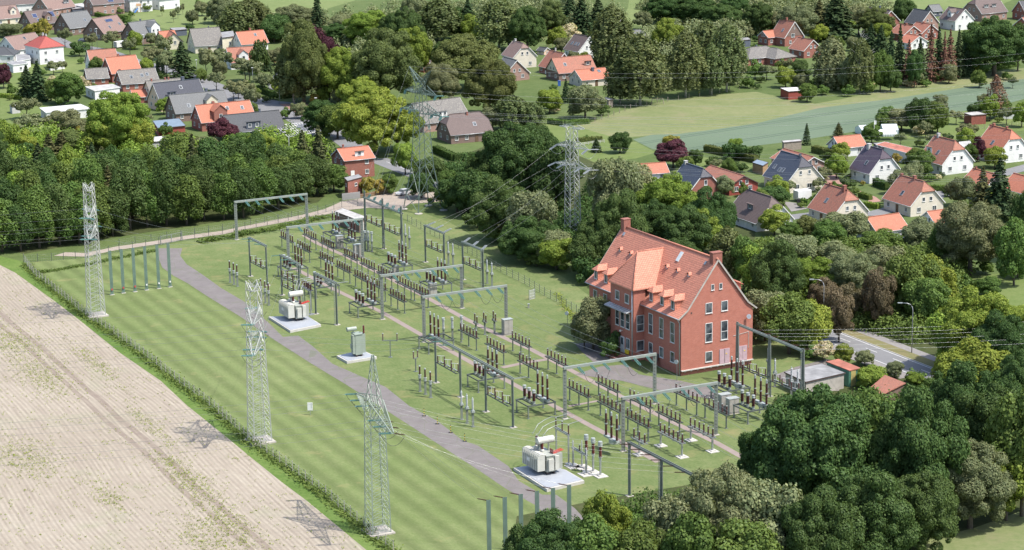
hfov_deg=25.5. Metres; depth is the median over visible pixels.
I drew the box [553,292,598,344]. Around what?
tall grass
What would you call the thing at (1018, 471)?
broadleaf tree
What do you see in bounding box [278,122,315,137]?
blossoming tree
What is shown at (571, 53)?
broadleaf tree
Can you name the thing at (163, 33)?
house
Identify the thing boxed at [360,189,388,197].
garden fence
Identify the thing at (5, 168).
hornbeam
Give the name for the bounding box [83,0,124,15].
house
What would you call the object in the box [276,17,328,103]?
broadleaf tree
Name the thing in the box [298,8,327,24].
broadleaf tree
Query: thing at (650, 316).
window
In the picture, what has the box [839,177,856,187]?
shrub
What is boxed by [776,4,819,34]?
broadleaf tree
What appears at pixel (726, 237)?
birch tree
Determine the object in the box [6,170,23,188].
broadleaf tree
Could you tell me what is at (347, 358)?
concrete pad
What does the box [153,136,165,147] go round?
canopy
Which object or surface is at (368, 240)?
instrument post
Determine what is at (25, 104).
garden tree
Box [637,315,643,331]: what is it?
window
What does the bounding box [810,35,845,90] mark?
weeping tree
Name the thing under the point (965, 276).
shrub
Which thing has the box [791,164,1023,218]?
street
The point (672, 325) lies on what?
window
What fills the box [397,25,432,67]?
broadleaf tree
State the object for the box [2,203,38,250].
hornbeam
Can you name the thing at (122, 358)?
power line
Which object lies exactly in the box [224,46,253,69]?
house
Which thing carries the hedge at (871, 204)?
on the ground at (534, 84)
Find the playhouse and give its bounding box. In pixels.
[536,46,549,54]
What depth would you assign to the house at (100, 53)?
799.80 m
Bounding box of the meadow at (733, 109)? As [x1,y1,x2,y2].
[573,68,1023,137]
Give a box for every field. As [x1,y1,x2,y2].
[0,265,365,549]
[633,79,1023,150]
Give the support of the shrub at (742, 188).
on the ground at (534, 84)
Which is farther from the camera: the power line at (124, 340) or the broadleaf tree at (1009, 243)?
the broadleaf tree at (1009, 243)
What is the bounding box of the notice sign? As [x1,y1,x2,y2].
[307,402,312,414]
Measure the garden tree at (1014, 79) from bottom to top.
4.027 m
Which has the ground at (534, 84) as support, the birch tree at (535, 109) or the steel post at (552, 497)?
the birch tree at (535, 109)
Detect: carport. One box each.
[170,27,186,35]
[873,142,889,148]
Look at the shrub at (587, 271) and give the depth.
481.02 m
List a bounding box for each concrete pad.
[269,316,320,332]
[337,352,376,363]
[513,466,583,491]
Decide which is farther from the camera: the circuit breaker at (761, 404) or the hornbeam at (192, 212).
the hornbeam at (192, 212)
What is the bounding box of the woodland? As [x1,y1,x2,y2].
[268,0,894,95]
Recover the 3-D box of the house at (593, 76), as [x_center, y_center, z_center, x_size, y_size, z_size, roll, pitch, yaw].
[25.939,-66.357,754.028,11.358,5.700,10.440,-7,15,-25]
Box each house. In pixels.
[0,0,36,11]
[0,4,20,25]
[0,32,37,53]
[0,46,20,62]
[18,8,56,29]
[24,33,64,64]
[31,0,75,16]
[53,10,91,34]
[82,14,124,40]
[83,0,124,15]
[83,67,109,84]
[84,48,116,67]
[102,54,140,82]
[113,67,158,91]
[120,19,161,43]
[124,0,152,11]
[129,89,147,102]
[142,77,180,92]
[146,76,203,111]
[152,0,179,9]
[155,30,176,39]
[164,30,183,49]
[164,88,227,121]
[186,26,221,53]
[190,100,253,131]
[222,108,285,140]
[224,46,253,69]
[232,28,268,48]
[330,144,375,176]
[334,208,363,231]
[409,97,467,132]
[435,111,492,143]
[501,39,536,67]
[502,57,530,80]
[538,48,565,73]
[545,54,595,80]
[563,33,595,57]
[568,67,608,85]
[633,29,650,39]
[641,162,669,177]
[673,160,718,198]
[705,165,759,195]
[733,187,794,231]
[740,45,770,65]
[757,30,775,45]
[762,150,823,192]
[766,47,796,65]
[770,148,825,171]
[773,17,803,46]
[788,36,820,58]
[807,182,869,219]
[826,134,865,156]
[850,143,900,183]
[857,212,906,237]
[869,6,900,28]
[882,173,945,216]
[892,23,920,40]
[902,33,928,49]
[904,8,939,28]
[913,21,938,39]
[918,209,955,224]
[924,133,974,174]
[938,6,974,30]
[963,0,1007,21]
[966,167,994,197]
[979,123,1023,162]
[1006,173,1023,195]
[1011,0,1023,18]
[1012,17,1023,25]
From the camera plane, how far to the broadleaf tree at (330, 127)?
656.38 m
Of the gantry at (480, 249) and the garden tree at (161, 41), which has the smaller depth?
the gantry at (480, 249)
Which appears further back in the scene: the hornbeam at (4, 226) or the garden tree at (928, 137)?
the garden tree at (928, 137)
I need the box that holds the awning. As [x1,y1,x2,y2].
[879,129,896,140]
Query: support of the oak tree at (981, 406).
on the woodland floor at (980, 520)
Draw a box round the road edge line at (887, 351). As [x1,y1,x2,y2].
[843,334,931,368]
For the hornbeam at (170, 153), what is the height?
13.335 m
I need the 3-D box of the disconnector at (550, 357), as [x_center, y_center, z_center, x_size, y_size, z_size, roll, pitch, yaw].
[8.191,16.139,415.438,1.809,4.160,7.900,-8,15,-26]
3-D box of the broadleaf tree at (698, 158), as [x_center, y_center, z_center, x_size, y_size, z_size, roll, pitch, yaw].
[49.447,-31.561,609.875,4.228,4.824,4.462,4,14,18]
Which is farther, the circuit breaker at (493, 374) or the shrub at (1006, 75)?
the shrub at (1006, 75)
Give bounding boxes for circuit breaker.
[294,243,302,267]
[324,259,334,285]
[331,210,340,233]
[347,218,356,241]
[366,277,376,304]
[398,240,407,265]
[428,311,439,340]
[436,257,446,283]
[487,346,498,377]
[536,370,549,402]
[603,409,619,444]
[730,356,744,388]
[754,374,768,407]
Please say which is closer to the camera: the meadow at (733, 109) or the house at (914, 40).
the meadow at (733, 109)
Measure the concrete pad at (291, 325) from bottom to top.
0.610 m
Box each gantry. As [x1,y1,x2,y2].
[234,193,308,239]
[242,236,270,285]
[274,254,300,299]
[286,218,363,266]
[313,272,347,325]
[362,190,404,257]
[380,264,463,319]
[421,284,507,342]
[423,222,450,270]
[429,336,526,428]
[461,238,486,287]
[562,353,656,419]
[619,381,719,451]
[619,441,693,499]
[735,322,808,396]
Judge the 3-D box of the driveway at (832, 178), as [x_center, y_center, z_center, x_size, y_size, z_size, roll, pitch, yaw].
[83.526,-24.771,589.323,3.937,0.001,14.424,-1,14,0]
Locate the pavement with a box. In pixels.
[819,341,905,378]
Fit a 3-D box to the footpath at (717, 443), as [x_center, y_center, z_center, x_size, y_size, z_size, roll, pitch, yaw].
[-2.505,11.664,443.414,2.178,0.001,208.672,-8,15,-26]
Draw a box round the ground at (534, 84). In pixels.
[0,0,1023,482]
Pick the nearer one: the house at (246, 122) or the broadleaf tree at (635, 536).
the broadleaf tree at (635, 536)
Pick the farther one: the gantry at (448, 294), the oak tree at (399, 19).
the oak tree at (399, 19)
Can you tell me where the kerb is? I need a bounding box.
[843,333,930,366]
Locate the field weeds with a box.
[0,273,355,549]
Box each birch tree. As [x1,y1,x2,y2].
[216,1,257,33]
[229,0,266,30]
[253,0,272,27]
[269,53,312,103]
[418,0,462,40]
[472,0,516,47]
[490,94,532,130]
[517,102,546,125]
[585,4,636,64]
[590,34,618,67]
[602,59,638,103]
[610,33,671,104]
[662,28,708,97]
[692,19,717,56]
[694,42,729,94]
[707,225,740,279]
[710,21,748,91]
[845,37,874,92]
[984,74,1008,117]
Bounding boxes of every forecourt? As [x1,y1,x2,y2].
[576,343,611,361]
[576,365,713,398]
[777,359,839,390]
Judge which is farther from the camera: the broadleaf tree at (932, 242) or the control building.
the broadleaf tree at (932, 242)
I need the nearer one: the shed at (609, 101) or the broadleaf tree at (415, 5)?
the shed at (609, 101)
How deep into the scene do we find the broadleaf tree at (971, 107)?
674.05 m
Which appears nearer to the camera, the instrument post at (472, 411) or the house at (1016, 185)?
the instrument post at (472, 411)
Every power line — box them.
[0,427,368,458]
[2,421,360,451]
[2,434,371,465]
[4,401,340,429]
[6,337,242,352]
[9,406,354,435]
[10,394,343,422]
[12,309,231,323]
[12,356,231,370]
[14,350,233,364]
[15,332,236,346]
[17,325,233,339]
[264,345,436,352]
[271,332,421,340]
[374,397,612,443]
[380,403,620,448]
[382,408,638,454]
[395,422,642,459]
[400,428,653,465]
[408,435,661,471]
[410,53,1023,73]
[417,96,1018,117]
[424,79,1020,99]
[441,99,1018,119]
[446,60,1021,77]
[450,89,1022,105]
[451,107,1016,124]
[455,302,585,362]
[460,110,1018,126]
[567,162,1022,173]
[576,164,999,175]
[577,126,1020,135]
[581,145,1003,155]
[585,129,995,139]
[595,168,1022,179]
[611,150,998,160]
[619,171,973,181]
[804,329,1020,336]
[812,329,961,333]
[818,336,976,340]
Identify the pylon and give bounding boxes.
[399,66,448,214]
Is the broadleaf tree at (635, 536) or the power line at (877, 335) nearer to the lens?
the broadleaf tree at (635, 536)
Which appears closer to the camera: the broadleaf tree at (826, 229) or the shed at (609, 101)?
the broadleaf tree at (826, 229)
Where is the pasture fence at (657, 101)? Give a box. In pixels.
[601,85,739,119]
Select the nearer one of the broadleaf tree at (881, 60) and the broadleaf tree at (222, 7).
the broadleaf tree at (881, 60)
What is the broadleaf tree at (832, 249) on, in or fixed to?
on the woodland floor at (921, 346)
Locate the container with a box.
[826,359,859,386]
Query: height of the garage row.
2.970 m
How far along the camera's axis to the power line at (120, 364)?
368.38 m
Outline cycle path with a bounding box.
[840,323,936,360]
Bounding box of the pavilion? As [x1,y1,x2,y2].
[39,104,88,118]
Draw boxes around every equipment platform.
[277,264,308,280]
[308,281,340,298]
[322,229,350,244]
[338,236,367,252]
[348,299,380,317]
[381,261,412,274]
[418,333,454,354]
[419,278,451,293]
[466,371,505,392]
[515,395,556,418]
[710,381,750,399]
[732,401,770,424]
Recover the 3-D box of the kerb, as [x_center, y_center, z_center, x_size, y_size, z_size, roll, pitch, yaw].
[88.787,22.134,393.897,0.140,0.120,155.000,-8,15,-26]
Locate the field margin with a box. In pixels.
[0,256,384,549]
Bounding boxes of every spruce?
[14,65,31,99]
[26,61,53,101]
[29,143,44,162]
[89,142,97,157]
[168,41,195,79]
[310,0,326,28]
[449,0,480,39]
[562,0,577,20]
[570,0,594,36]
[587,0,604,33]
[816,0,859,41]
[866,23,876,53]
[871,25,888,55]
[886,31,896,68]
[894,24,905,85]
[899,39,917,86]
[915,38,928,84]
[925,23,938,82]
[933,26,942,73]
[937,31,949,80]
[946,29,959,80]
[951,29,966,78]
[961,33,974,77]
[983,157,1013,224]
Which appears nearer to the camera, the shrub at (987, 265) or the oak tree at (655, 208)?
the shrub at (987, 265)
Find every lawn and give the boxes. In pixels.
[0,59,84,106]
[0,104,85,153]
[28,213,792,504]
[30,248,539,549]
[394,209,632,368]
[543,120,612,142]
[572,142,653,161]
[676,157,752,171]
[747,334,824,375]
[897,106,1023,138]
[960,274,1023,305]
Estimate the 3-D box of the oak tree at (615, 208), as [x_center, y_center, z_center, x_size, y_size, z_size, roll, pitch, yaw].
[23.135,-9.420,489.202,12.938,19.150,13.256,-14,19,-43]
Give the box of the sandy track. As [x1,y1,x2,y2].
[55,190,442,256]
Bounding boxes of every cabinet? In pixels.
[335,235,343,248]
[353,243,360,257]
[392,265,398,272]
[428,282,436,294]
[501,317,513,335]
[529,289,534,299]
[718,392,731,411]
[725,396,739,414]
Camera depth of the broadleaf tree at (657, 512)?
308.20 m
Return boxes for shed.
[9,105,19,113]
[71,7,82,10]
[604,97,612,106]
[740,37,750,46]
[780,87,801,99]
[924,4,942,16]
[964,111,986,124]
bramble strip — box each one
[17,261,403,549]
[36,249,154,272]
[194,215,334,244]
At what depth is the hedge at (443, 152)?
625.59 m
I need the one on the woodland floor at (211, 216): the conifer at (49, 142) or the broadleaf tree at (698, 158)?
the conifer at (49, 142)
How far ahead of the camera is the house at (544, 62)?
779.68 m
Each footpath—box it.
[292,267,657,462]
[302,235,739,457]
[501,359,546,367]
[568,400,597,406]
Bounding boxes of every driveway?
[785,202,806,211]
[826,175,841,183]
[860,191,880,201]
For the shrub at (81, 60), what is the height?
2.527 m
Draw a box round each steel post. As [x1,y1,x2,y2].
[108,251,114,294]
[120,249,125,293]
[131,248,137,291]
[143,246,148,290]
[155,245,161,288]
[166,243,171,286]
[477,498,491,549]
[495,496,507,545]
[511,492,522,527]
[525,489,538,513]
[542,486,554,508]
[558,483,571,523]
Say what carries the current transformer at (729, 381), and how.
on the equipment platform at (735, 389)
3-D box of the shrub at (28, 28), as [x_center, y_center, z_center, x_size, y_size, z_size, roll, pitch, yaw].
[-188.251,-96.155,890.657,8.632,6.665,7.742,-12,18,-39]
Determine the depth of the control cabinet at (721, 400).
391.21 m
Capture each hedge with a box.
[0,93,23,99]
[94,12,130,18]
[256,85,276,95]
[280,94,292,98]
[432,144,474,160]
[547,117,590,125]
[575,136,602,142]
[702,144,758,162]
[798,197,811,205]
[811,145,832,154]
[857,191,872,199]
[863,201,880,208]
[872,177,889,190]
[930,184,945,190]
[957,280,977,291]
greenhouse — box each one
[855,125,865,133]
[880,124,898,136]
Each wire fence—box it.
[23,237,158,261]
[23,254,393,549]
[119,206,314,244]
[180,199,357,239]
[407,216,579,312]
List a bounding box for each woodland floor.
[3,185,332,253]
[435,147,754,267]
[516,377,1019,549]
[866,327,943,355]
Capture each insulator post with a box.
[382,333,397,357]
[413,350,417,371]
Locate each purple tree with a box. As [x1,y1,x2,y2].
[0,63,10,88]
[206,117,239,141]
[307,23,325,90]
[321,34,339,99]
[654,138,688,167]
[968,136,985,161]
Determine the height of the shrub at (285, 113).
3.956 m
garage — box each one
[16,54,30,67]
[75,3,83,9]
[85,84,119,99]
[153,118,185,135]
[876,142,910,162]
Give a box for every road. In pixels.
[51,37,246,100]
[159,248,582,521]
[253,98,363,147]
[374,158,935,377]
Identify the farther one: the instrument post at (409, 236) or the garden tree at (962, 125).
the garden tree at (962, 125)
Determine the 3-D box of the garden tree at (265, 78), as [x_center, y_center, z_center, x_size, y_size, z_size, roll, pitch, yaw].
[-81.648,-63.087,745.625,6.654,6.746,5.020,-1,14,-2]
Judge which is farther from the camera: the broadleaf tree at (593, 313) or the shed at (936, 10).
the shed at (936, 10)
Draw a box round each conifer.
[38,134,57,159]
[54,131,70,157]
[84,146,91,165]
[104,166,122,226]
[155,58,160,78]
[160,63,166,75]
[185,133,198,164]
[261,51,273,71]
[294,130,311,160]
[311,125,329,178]
[561,79,569,103]
[590,138,602,152]
[802,123,810,145]
[808,0,826,36]
[832,122,845,137]
[968,167,990,207]
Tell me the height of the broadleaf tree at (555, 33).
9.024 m
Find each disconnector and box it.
[279,229,294,252]
[296,238,311,262]
[303,227,317,249]
[303,278,313,310]
[318,249,334,270]
[320,235,335,258]
[335,258,351,283]
[343,246,359,268]
[353,267,369,291]
[359,255,376,276]
[369,275,387,301]
[376,263,393,289]
[388,286,406,313]
[395,275,412,299]
[412,281,429,307]
[458,321,478,350]
[484,335,506,364]
[510,329,531,359]
[517,351,539,378]
[545,347,568,373]
[567,377,591,410]
[595,372,620,405]
[597,392,620,425]
[625,406,651,441]
[629,388,653,421]
[631,427,647,456]
[654,421,688,458]
[655,402,682,436]
[674,382,699,415]
[684,416,719,453]
[701,394,729,428]
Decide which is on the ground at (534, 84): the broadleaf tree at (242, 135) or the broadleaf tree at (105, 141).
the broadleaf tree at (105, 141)
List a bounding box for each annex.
[47,57,64,70]
[221,31,233,52]
[344,174,362,193]
[959,141,970,146]
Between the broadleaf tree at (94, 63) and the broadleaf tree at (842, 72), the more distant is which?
the broadleaf tree at (94, 63)
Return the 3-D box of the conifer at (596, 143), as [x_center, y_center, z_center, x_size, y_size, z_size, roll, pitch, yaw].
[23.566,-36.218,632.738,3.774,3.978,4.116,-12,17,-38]
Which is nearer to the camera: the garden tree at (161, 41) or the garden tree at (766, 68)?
the garden tree at (766, 68)
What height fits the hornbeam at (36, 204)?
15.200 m
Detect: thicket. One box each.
[6,119,334,166]
[440,150,594,252]
[530,367,928,548]
[741,232,975,344]
[790,60,1020,88]
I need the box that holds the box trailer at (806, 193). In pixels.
[793,188,811,199]
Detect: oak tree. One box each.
[300,99,335,131]
[322,23,346,44]
[377,14,393,28]
[384,6,425,35]
[430,39,449,58]
[463,150,504,182]
[470,174,532,237]
[479,121,543,191]
[496,215,559,261]
[507,5,547,46]
[514,507,592,549]
[522,122,560,175]
[571,216,618,257]
[593,187,648,245]
[638,198,678,234]
[643,0,680,20]
[651,203,712,252]
[665,238,700,251]
[670,0,717,21]
[688,185,737,254]
[699,3,742,26]
[719,0,748,12]
[736,421,771,507]
[741,1,773,33]
[748,239,807,304]
[749,382,884,498]
[773,483,855,549]
[836,469,921,549]
[864,382,971,481]
[897,469,960,549]
[928,358,1005,423]
[952,381,1021,452]
[961,15,1023,75]
[969,308,1023,369]
[992,349,1023,392]
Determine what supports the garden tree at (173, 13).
on the pasture at (164, 19)
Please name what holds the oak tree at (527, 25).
on the ground at (534, 84)
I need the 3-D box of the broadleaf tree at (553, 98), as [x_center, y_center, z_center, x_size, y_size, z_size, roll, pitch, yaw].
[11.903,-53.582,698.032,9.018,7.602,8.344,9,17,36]
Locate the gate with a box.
[160,231,182,244]
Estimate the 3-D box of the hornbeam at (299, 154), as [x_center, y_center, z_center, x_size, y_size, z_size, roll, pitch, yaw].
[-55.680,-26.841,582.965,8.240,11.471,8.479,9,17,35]
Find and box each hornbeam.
[0,150,15,178]
[0,176,24,204]
[0,198,20,251]
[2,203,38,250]
[10,169,41,209]
[11,154,48,172]
[16,183,55,247]
[28,164,54,185]
[34,170,61,234]
[35,147,58,168]
[41,181,75,244]
[49,161,78,190]
[55,193,99,243]
[59,180,83,216]
[69,152,98,178]
[70,158,106,195]
[73,180,112,237]
[95,144,123,163]
[96,152,118,180]
[97,186,131,235]
[109,160,151,229]
[112,153,147,219]
[120,148,138,162]
[129,170,158,226]
[137,144,161,152]
[138,145,162,193]
[147,154,187,225]
[158,130,190,161]
[162,174,204,224]
[163,149,186,164]
[164,155,185,173]
[180,153,211,206]
[187,167,220,219]
[197,136,228,168]
[203,149,230,191]
[204,172,239,219]
[221,136,253,166]
[224,152,249,177]
[229,165,259,217]
[240,129,268,162]
[242,157,278,213]
[262,166,295,209]
[263,155,295,178]
[265,142,294,163]
[279,160,315,202]
[287,149,310,184]
[300,153,332,195]
[318,164,349,191]
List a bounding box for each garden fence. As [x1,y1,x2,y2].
[342,192,359,199]
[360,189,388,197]
[575,140,602,146]
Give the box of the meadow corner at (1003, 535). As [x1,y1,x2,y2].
[926,512,1023,549]
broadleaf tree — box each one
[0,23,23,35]
[0,119,21,149]
[0,131,8,152]
[5,142,33,156]
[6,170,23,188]
[9,129,36,150]
[41,108,80,129]
[44,79,69,103]
[49,72,85,103]
[54,129,83,150]
[56,142,80,166]
[64,118,85,132]
[81,120,121,148]
[81,132,106,150]
[86,90,151,145]
[88,56,102,67]
[123,117,156,146]
[127,30,142,49]
[139,57,153,67]
[145,32,155,42]
[154,97,167,114]
[178,132,198,144]
[185,10,198,24]
[194,1,207,15]
[194,68,206,81]
[194,136,218,150]
[205,0,233,18]
[211,13,220,27]
[212,62,227,73]
[217,2,233,23]
[228,132,249,146]
[246,130,276,151]
[250,101,258,111]
[259,15,287,42]
[265,13,293,29]
[267,47,279,64]
[270,81,283,90]
[274,4,311,34]
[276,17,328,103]
[294,102,305,117]
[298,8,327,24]
[315,101,348,138]
[316,85,330,100]
[317,46,355,91]
[327,13,353,24]
[330,86,414,155]
[331,88,341,101]
[334,75,378,103]
[342,10,385,43]
[351,27,423,93]
[381,173,398,193]
[382,110,425,143]
[390,142,417,173]
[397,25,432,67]
[400,0,430,25]
[407,172,434,197]
[412,156,447,180]
[419,62,461,98]
[430,32,500,80]
[435,169,456,184]
[437,177,466,211]
[446,6,466,33]
[451,169,493,209]
[460,13,482,35]
[461,58,517,107]
[482,107,504,130]
[501,518,548,549]
[503,190,558,253]
[529,139,584,210]
[535,88,563,112]
[536,228,570,266]
[537,0,565,29]
[538,238,571,270]
[545,26,566,49]
[553,37,568,51]
[564,512,623,549]
[565,237,603,273]
[566,83,606,117]
[567,51,578,55]
[570,296,610,348]
[571,317,593,348]
[581,489,632,542]
[586,156,631,217]
[594,159,643,205]
[601,246,609,259]
[608,131,631,152]
[612,518,667,549]
[632,11,652,29]
[634,161,652,184]
[634,172,697,208]
[634,182,651,204]
[641,492,694,549]
[651,17,683,46]
[660,510,716,549]
[668,459,762,549]
[675,156,693,166]
[681,208,722,248]
[688,149,703,164]
[712,517,782,549]
[715,175,734,194]
[720,157,737,171]
[728,138,742,145]
[730,234,757,291]
[734,477,804,549]
[737,244,770,284]
[741,25,753,36]
[746,288,784,341]
[756,188,769,195]
[757,204,789,234]
[759,290,816,353]
[762,185,791,201]
[765,11,777,29]
[765,174,789,194]
[771,232,818,260]
[775,66,796,87]
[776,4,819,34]
[779,221,802,236]
[785,298,832,350]
[791,59,811,76]
[793,73,809,86]
[796,214,818,236]
[798,83,816,101]
[798,256,836,289]
[806,275,837,304]
[808,23,829,42]
[812,218,847,245]
[813,211,869,240]
[816,239,857,261]
[823,287,854,341]
[824,153,849,178]
[827,250,884,289]
[830,141,850,157]
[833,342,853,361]
[834,35,845,52]
[835,385,904,484]
[836,58,855,87]
[840,282,864,316]
[846,3,865,34]
[846,36,856,48]
[854,7,895,35]
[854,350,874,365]
[855,364,887,386]
[857,227,903,247]
[860,266,897,327]
[861,122,882,142]
[862,244,905,273]
[871,49,894,91]
[874,22,892,37]
[874,106,896,118]
[875,114,890,126]
[880,69,901,91]
[883,247,941,311]
[885,167,915,184]
[885,360,904,377]
[888,108,917,130]
[893,0,916,23]
[900,215,935,246]
[901,159,923,179]
[901,277,951,319]
[902,147,925,164]
[904,97,933,128]
[905,50,922,87]
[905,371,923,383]
[907,148,935,176]
[921,377,933,387]
[923,113,941,133]
[924,310,981,360]
[925,253,959,298]
[927,225,958,261]
[928,101,949,132]
[929,93,948,109]
[929,345,979,378]
[930,284,1012,352]
[935,200,1005,274]
[938,64,957,82]
[944,176,976,200]
[946,438,1017,528]
[950,336,1011,382]
[956,127,974,142]
[964,143,978,157]
[966,101,986,115]
[970,70,987,87]
[976,275,1001,293]
[979,94,999,120]
[983,145,1007,167]
[983,387,1023,516]
[983,445,1023,520]
[992,215,1023,285]
[996,97,1011,114]
[1007,191,1017,206]
[1010,190,1023,229]
[1011,304,1023,322]
[1012,101,1023,127]
[1014,21,1023,70]
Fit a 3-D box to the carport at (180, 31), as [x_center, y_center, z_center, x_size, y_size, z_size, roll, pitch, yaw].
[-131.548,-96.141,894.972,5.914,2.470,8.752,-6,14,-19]
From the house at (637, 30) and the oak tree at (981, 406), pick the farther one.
the house at (637, 30)
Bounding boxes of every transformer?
[279,290,309,320]
[346,325,365,356]
[354,289,357,301]
[358,291,360,303]
[361,293,363,305]
[473,360,476,373]
[478,362,480,375]
[522,435,562,473]
[523,385,525,398]
[527,387,530,401]
[532,390,535,403]
[579,434,591,470]
[589,437,598,474]
[593,441,608,478]
[717,371,720,384]
[723,373,725,386]
[728,375,731,389]
[740,389,743,403]
[746,392,749,406]
[751,395,754,408]
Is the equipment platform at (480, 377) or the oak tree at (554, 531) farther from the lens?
the equipment platform at (480, 377)
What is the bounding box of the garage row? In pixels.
[784,363,845,391]
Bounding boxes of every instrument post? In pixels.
[228,260,231,282]
[232,262,235,284]
[236,264,238,286]
[264,280,266,303]
[267,282,269,305]
[363,230,365,250]
[367,231,369,251]
[370,231,372,251]
[404,224,406,245]
[408,227,410,248]
[418,365,421,391]
[423,368,427,394]
[429,371,432,397]
[442,317,444,338]
[446,242,449,264]
[450,317,454,340]
[451,243,454,264]
[459,390,463,419]
[460,315,463,339]
[465,394,468,423]
[470,397,474,427]
[473,313,478,335]
[482,312,487,334]
[485,260,488,283]
[490,262,492,285]
[492,310,496,333]
[564,440,578,469]
[575,441,584,469]
[577,448,593,477]
[772,359,776,386]
[790,367,792,394]
[795,369,799,388]
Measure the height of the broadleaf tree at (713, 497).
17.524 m
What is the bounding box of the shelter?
[782,139,801,149]
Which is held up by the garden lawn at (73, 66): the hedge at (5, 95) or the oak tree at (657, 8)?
the hedge at (5, 95)
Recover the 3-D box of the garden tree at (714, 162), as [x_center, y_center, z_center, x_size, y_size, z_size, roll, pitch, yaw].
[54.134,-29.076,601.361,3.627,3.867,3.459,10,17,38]
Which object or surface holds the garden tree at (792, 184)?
on the ground at (534, 84)
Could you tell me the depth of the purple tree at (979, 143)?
608.99 m
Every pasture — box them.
[126,0,353,31]
[625,0,1010,26]
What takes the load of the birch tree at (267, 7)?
on the ground at (534, 84)
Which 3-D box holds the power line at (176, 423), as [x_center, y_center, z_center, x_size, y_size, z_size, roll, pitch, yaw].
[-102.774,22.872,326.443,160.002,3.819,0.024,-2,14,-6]
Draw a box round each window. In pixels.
[615,290,619,300]
[615,310,618,325]
[620,312,624,327]
[625,294,628,304]
[625,314,629,329]
[626,338,629,349]
[636,340,643,351]
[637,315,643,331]
[648,313,652,334]
[648,342,652,352]
[659,317,663,338]
[659,346,663,358]
[670,321,674,343]
[670,351,674,363]
[705,302,711,313]
[705,323,711,342]
[705,351,712,362]
[721,300,727,311]
[721,320,727,340]
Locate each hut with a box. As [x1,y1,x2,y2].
[752,159,768,174]
[871,375,905,401]
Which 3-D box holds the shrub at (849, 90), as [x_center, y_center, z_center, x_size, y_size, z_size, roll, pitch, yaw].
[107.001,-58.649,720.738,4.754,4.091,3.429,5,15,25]
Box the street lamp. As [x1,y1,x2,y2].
[898,302,912,352]
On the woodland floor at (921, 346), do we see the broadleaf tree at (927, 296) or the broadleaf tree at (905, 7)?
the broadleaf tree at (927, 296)
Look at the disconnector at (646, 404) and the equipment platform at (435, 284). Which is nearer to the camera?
the disconnector at (646, 404)
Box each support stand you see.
[301,279,313,315]
[554,417,571,464]
[571,441,589,471]
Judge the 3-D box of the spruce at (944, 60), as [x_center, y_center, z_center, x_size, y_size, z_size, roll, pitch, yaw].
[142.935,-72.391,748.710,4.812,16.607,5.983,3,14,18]
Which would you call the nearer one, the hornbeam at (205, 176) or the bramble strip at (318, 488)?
the bramble strip at (318, 488)
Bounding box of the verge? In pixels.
[841,329,933,366]
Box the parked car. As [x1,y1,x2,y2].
[395,188,409,195]
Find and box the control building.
[585,217,756,375]
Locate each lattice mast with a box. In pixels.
[79,182,108,317]
[241,279,275,445]
[345,354,404,536]
[548,124,598,231]
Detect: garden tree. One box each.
[10,98,42,113]
[13,113,45,133]
[46,61,61,74]
[56,28,72,46]
[58,61,67,72]
[84,33,97,49]
[101,31,120,47]
[121,37,136,54]
[140,45,163,63]
[154,34,173,50]
[155,50,172,77]
[169,10,175,21]
[198,48,216,76]
[207,72,225,89]
[213,48,233,74]
[223,80,237,100]
[230,58,255,79]
[234,58,262,80]
[234,80,256,95]
[241,88,260,101]
[252,71,270,85]
[254,74,272,85]
[290,103,296,112]
[709,159,721,165]
[730,62,747,84]
[759,65,777,79]
[782,59,792,66]
[787,180,795,189]
[812,177,822,185]
[818,167,832,180]
[888,119,898,124]
[893,132,907,144]
[910,73,925,87]
[917,121,933,137]
[925,134,936,140]
[949,109,964,120]
[955,123,976,132]
[976,93,986,101]
[997,106,1014,124]
[1007,76,1018,87]
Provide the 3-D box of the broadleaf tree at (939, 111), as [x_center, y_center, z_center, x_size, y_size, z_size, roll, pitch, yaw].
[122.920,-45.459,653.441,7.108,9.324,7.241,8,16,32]
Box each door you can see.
[620,336,624,352]
[719,348,729,363]
[739,345,746,360]
[851,370,855,385]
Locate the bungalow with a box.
[6,61,28,72]
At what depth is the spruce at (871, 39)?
793.71 m
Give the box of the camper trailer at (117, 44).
[113,40,122,47]
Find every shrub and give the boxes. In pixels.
[7,83,17,93]
[22,23,38,33]
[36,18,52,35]
[69,41,90,55]
[77,57,84,62]
[80,76,91,89]
[122,17,131,24]
[142,3,151,9]
[157,122,172,134]
[185,24,194,29]
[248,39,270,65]
[261,96,270,101]
[268,91,278,98]
[280,106,290,118]
[309,93,318,100]
[359,176,375,192]
[373,178,385,193]
[427,187,444,204]
[461,207,477,227]
[485,225,500,239]
[549,84,557,88]
[562,22,581,38]
[572,255,600,282]
[596,106,610,114]
[598,341,621,357]
[605,330,620,348]
[662,135,679,142]
[705,156,717,164]
[721,142,741,158]
[729,144,752,157]
[735,161,748,172]
[738,75,753,87]
[738,182,748,193]
[743,145,762,157]
[745,59,763,78]
[756,76,766,81]
[774,58,787,66]
[797,201,806,206]
[804,345,821,358]
[812,341,835,359]
[817,85,829,94]
[819,152,831,158]
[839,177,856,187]
[841,84,855,94]
[849,186,859,194]
[857,79,874,93]
[891,153,902,161]
[902,79,913,85]
[912,126,924,133]
[914,139,925,144]
[921,79,931,86]
[924,173,936,181]
[942,133,953,138]
[960,273,975,286]
[975,260,993,273]
[994,117,1003,121]
[1001,71,1012,79]

